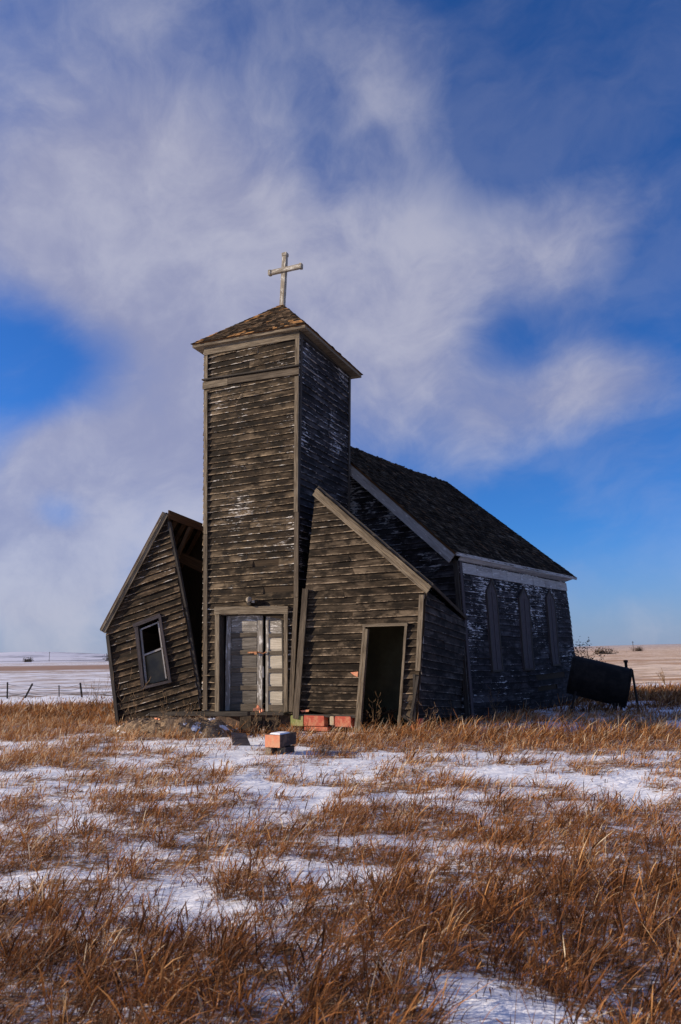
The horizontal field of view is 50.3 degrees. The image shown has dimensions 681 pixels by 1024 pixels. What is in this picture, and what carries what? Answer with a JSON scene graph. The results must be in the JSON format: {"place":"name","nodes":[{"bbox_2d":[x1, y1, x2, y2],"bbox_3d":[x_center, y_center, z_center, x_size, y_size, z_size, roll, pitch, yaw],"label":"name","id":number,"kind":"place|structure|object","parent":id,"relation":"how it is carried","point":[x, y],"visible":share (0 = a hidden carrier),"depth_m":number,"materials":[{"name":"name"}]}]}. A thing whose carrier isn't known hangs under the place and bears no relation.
{"place":"outdoors","nodes":[
{"label":"outdoors","id":0,"kind":"place"},
{"bbox_2d":[0,703,680,1023],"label":"grass","id":1,"kind":"structure","parent":0,"point":[477,911],"depth_m":4.53,"materials":[{"name":"brown plant"}]},
{"bbox_2d":[0,644,680,1023],"bbox_3d":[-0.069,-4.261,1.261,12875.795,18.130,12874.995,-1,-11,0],"label":"ground","id":2,"kind":"structure","parent":0,"point":[46,672],"depth_m":6.24,"materials":[{"name":"white snow"}]},
{"bbox_2d":[22,657,33,661],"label":"shrub","id":3,"kind":"object","parent":2,"relation":"on","point":[27,660],"visible":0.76,"depth_m":549.33,"materials":[{"name":"plant"}]},
{"bbox_2d":[0,682,110,697],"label":"wire fence","id":4,"kind":"object","parent":2,"relation":"on","point":[31,685],"visible":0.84,"depth_m":28.69,"materials":[{"name":"brown wood"}]},
{"bbox_2d":[83,679,110,712],"bbox_3d":[-6.572,4.917,19.593,0.819,1.216,0.959,5,-13,-28],"label":"dry weed","id":5,"kind":"object","parent":2,"relation":"on","point":[94,689],"visible":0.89,"depth_m":19.41,"materials":[{"name":"plant"}]},
{"bbox_2d":[109,670,150,718],"bbox_3d":[-4.207,3.800,14.546,0.860,1.325,0.463,-1,-11,0],"label":"dry weed","id":6,"kind":"object","parent":2,"relation":"on","point":[132,696],"visible":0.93,"depth_m":14.53,"materials":[{"name":"brown plant"}]},
{"bbox_2d":[159,691,178,721],"bbox_3d":[-3.381,3.956,14.202,0.344,0.867,0.449,-9,-14,37],"label":"dry weed","id":7,"kind":"object","parent":2,"relation":"on","point":[163,707],"visible":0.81,"depth_m":14.12,"materials":[{"name":"brown plant"}]},
{"bbox_2d":[107,715,238,737],"bbox_3d":[-3.309,4.233,14.366,3.100,0.453,1.200,-4,-11,14],"label":"rubble mound","id":8,"kind":"object","parent":2,"relation":"on","point":[150,724],"visible":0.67,"depth_m":13.97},
{"bbox_2d":[174,695,194,720],"bbox_3d":[-2.983,3.919,14.026,0.661,0.835,0.252,-11,-15,43],"label":"dry weed","id":9,"kind":"object","parent":2,"relation":"on","point":[193,704],"visible":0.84,"depth_m":13.97,"materials":[{"name":"brown plant"}]},
{"bbox_2d":[191,706,205,725],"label":"dry weed","id":10,"kind":"object","parent":2,"relation":"on","point":[199,717],"visible":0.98,"depth_m":13.92,"materials":[{"name":"plant"}]},
{"bbox_2d":[150,711,249,715],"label":"beam","id":11,"kind":"structure","parent":2,"relation":"on","point":[227,713],"depth_m":15.10,"materials":[{"name":"brown wood"}]},
{"bbox_2d":[231,732,249,745],"bbox_3d":[-1.705,3.901,12.443,0.379,0.240,0.103,-3,-11,9],"label":"slab","id":12,"kind":"object","parent":2,"relation":"on","point":[239,739],"depth_m":12.42,"materials":[{"name":"grey concrete"}]},
{"bbox_2d":[244,701,263,737],"bbox_3d":[-1.607,3.865,13.535,0.493,0.705,0.232,-9,-14,37],"label":"dry weed","id":13,"kind":"object","parent":2,"relation":"on","point":[255,718],"visible":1,"depth_m":13.48,"materials":[{"name":"brown plant"}]},
{"bbox_2d":[239,716,279,734],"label":"step boards","id":14,"kind":"object","parent":2,"relation":"on","point":[248,721],"visible":0.44,"depth_m":14.13,"materials":[{"name":"wood"}]},
{"bbox_2d":[253,705,262,712],"bbox_3d":[-1.586,3.864,14.230,0.251,0.152,0.165,-6,-12,25],"label":"brick rubble","id":15,"kind":"object","parent":14,"relation":"on","point":[261,710],"visible":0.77,"depth_m":14.20,"materials":[{"name":"orange brick"}]},
{"bbox_2d":[265,747,276,754],"bbox_3d":[-1.044,3.709,11.255,0.101,0.140,0.300,-6,-12,24],"label":"clay block","id":16,"kind":"object","parent":2,"relation":"on","point":[270,749],"depth_m":11.14,"materials":[{"name":"brick"}]},
{"bbox_2d":[265,731,295,747],"bbox_3d":[-0.931,3.537,11.324,0.261,0.204,0.520,-6,-12,24],"label":"clay block","id":17,"kind":"object","parent":16,"relation":"on","point":[279,739],"depth_m":11.14,"materials":[{"name":"orange brick"}]},
{"bbox_2d":[263,709,280,731],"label":"dry weed","id":18,"kind":"object","parent":2,"relation":"on","point":[273,720],"visible":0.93,"depth_m":13.41,"materials":[{"name":"brown plant"}]},
{"bbox_2d":[277,745,293,753],"bbox_3d":[-0.855,3.729,11.332,0.144,0.129,0.300,-6,-12,24],"label":"clay block","id":19,"kind":"object","parent":2,"relation":"on","point":[288,749],"depth_m":11.23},
{"bbox_2d":[304,726,331,730],"bbox_3d":[-0.450,4.316,14.452,0.512,0.082,0.200,-6,-12,24],"label":"clay block","id":20,"kind":"object","parent":2,"relation":"on","point":[324,729],"depth_m":14.35,"materials":[{"name":"red brick"}]},
{"bbox_2d":[291,715,303,725],"bbox_3d":[-0.836,4.211,14.645,0.282,0.207,0.200,-6,-12,24],"label":"clay block","id":21,"kind":"object","parent":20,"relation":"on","point":[299,721],"depth_m":14.54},
{"bbox_2d":[304,715,327,726],"bbox_3d":[-0.489,4.168,14.487,0.447,0.206,0.200,-6,-12,24],"label":"clay block","id":22,"kind":"object","parent":20,"relation":"on","point":[319,721],"depth_m":14.39,"materials":[{"name":"brick"}]},
{"bbox_2d":[100,252,577,733],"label":"church","id":23,"kind":"structure","parent":2,"relation":"on","point":[426,591],"depth_m":16.29,"materials":[{"name":"wood"}]},
{"bbox_2d":[132,613,171,689],"bbox_3d":[-4.223,3.137,16.345,1.046,1.676,0.133,-4,-12,17],"label":"window","id":24,"kind":"structure","parent":23,"relation":"in","point":[155,667],"depth_m":16.32,"materials":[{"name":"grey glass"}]},
{"bbox_2d":[225,616,266,710],"bbox_3d":[-2.027,3.229,15.557,1.051,2.008,0.097,-6,-12,24],"label":"door","id":25,"kind":"structure","parent":23,"relation":"in","point":[244,634],"depth_m":15.60,"materials":[{"name":"paint"}]},
{"bbox_2d":[266,616,282,711],"bbox_3d":[-1.357,3.179,15.264,0.492,1.970,0.040,-7,-13,27],"label":"door","id":26,"kind":"structure","parent":23,"relation":"in","point":[274,695],"depth_m":15.27,"materials":[{"name":"paint"}]},
{"bbox_2d":[293,589,308,718],"bbox_3d":[-0.811,2.869,14.773,0.370,2.606,0.031,-6,-12,24],"label":"plank","id":27,"kind":"object","parent":23,"relation":"attached to","point":[300,657],"visible":1,"depth_m":14.75,"materials":[{"name":"brown wood"}]},
{"bbox_2d":[330,716,334,724],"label":"clay block","id":28,"kind":"object","parent":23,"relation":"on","point":[332,720],"depth_m":14.24,"materials":[{"name":"beige brick"}]},
{"bbox_2d":[485,579,503,671],"bbox_3d":[3.672,2.697,17.390,0.147,2.232,0.626,-10,-14,37],"label":"boarded window","id":29,"kind":"structure","parent":23,"relation":"in","point":[493,623],"depth_m":17.34,"materials":[{"name":"grey wood"}]},
{"bbox_2d":[517,586,534,670],"bbox_3d":[4.811,3.007,18.822,0.165,2.186,0.795,-10,-14,37],"label":"boarded window","id":30,"kind":"structure","parent":23,"relation":"in","point":[523,599],"depth_m":18.76,"materials":[{"name":"grey wood"}]},
{"bbox_2d":[545,590,560,666],"bbox_3d":[5.926,3.223,20.251,0.177,2.127,0.765,-10,-14,37],"label":"boarded window","id":31,"kind":"structure","parent":23,"relation":"in","point":[550,604],"depth_m":20.19,"materials":[{"name":"grey wood"}]},
{"bbox_2d":[335,716,354,726],"bbox_3d":[0.086,4.107,14.224,0.339,0.202,0.200,-6,-12,24],"label":"clay block","id":32,"kind":"object","parent":2,"relation":"on","point":[350,721],"depth_m":14.14,"materials":[{"name":"red brick"}]},
{"bbox_2d":[365,692,380,728],"bbox_3d":[0.664,3.816,13.752,0.246,0.836,0.464,8,-14,-37],"label":"dry weed","id":33,"kind":"object","parent":2,"relation":"on","point":[378,711],"visible":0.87,"depth_m":13.78,"materials":[{"name":"brown plant"}]},
{"bbox_2d":[362,706,397,727],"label":"fallen boards","id":34,"kind":"object","parent":2,"relation":"on","point":[391,712],"visible":0.62,"depth_m":14.56,"materials":[{"name":"brown wood"}]},
{"bbox_2d":[411,718,423,729],"bbox_3d":[1.442,3.999,13.640,0.202,0.232,0.160,-6,-12,24],"label":"clay block","id":35,"kind":"object","parent":2,"relation":"on","point":[420,720],"depth_m":13.57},
{"bbox_2d":[421,702,437,731],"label":"dry weed","id":36,"kind":"object","parent":2,"relation":"on","point":[432,717],"visible":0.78,"depth_m":13.36,"materials":[{"name":"brown plant"}]},
{"bbox_2d":[441,703,451,728],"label":"dry weed","id":37,"kind":"object","parent":2,"relation":"on","point":[447,716],"visible":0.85,"depth_m":14.08,"materials":[{"name":"brown plant"}]},
{"bbox_2d":[486,684,500,720],"bbox_3d":[3.395,4.246,16.120,0.314,0.829,0.298,-1,-11,0],"label":"dry weed","id":38,"kind":"object","parent":2,"relation":"on","point":[493,701],"visible":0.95,"depth_m":16.08,"materials":[{"name":"brown plant"}]},
{"bbox_2d":[573,636,608,697],"bbox_3d":[7.453,4.894,22.517,1.821,2.062,1.329,-7,-13,29],"label":"shrub","id":39,"kind":"object","parent":2,"relation":"on","point":[580,652],"visible":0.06,"depth_m":22.48,"materials":[{"name":"brown plant"}]},
{"bbox_2d":[566,655,639,714],"bbox_3d":[6.374,4.276,17.970,1.700,1.466,1.292,-2,-11,8],"label":"fuel tank","id":40,"kind":"object","parent":2,"relation":"on","point":[600,681],"visible":0.94,"depth_m":17.64,"materials":[{"name":"black metal"}]},
{"bbox_2d":[590,646,617,653],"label":"shrub","id":41,"kind":"object","parent":2,"relation":"on","point":[598,651],"visible":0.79,"depth_m":293.13,"materials":[{"name":"brown plant"}]},
{"bbox_2d":[629,646,643,650],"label":"shrub","id":42,"kind":"object","parent":2,"relation":"on","point":[638,649],"visible":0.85,"depth_m":608.04,"materials":[{"name":"brown plant"}]},
{"bbox_2d":[655,671,665,684],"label":"dry weed","id":43,"kind":"object","parent":2,"relation":"on","point":[663,680],"visible":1,"depth_m":30.17,"materials":[{"name":"brown plant"}]},
{"bbox_2d":[0,680,680,722],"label":"tall grass","id":44,"kind":"structure","parent":0,"point":[667,695],"depth_m":19.66,"materials":[{"name":"brown plant"}]},
{"bbox_2d":[0,0,680,653],"label":"sky","id":45,"kind":"structure","parent":0,"point":[478,202],"materials":[{"name":"blue"}]}
]}

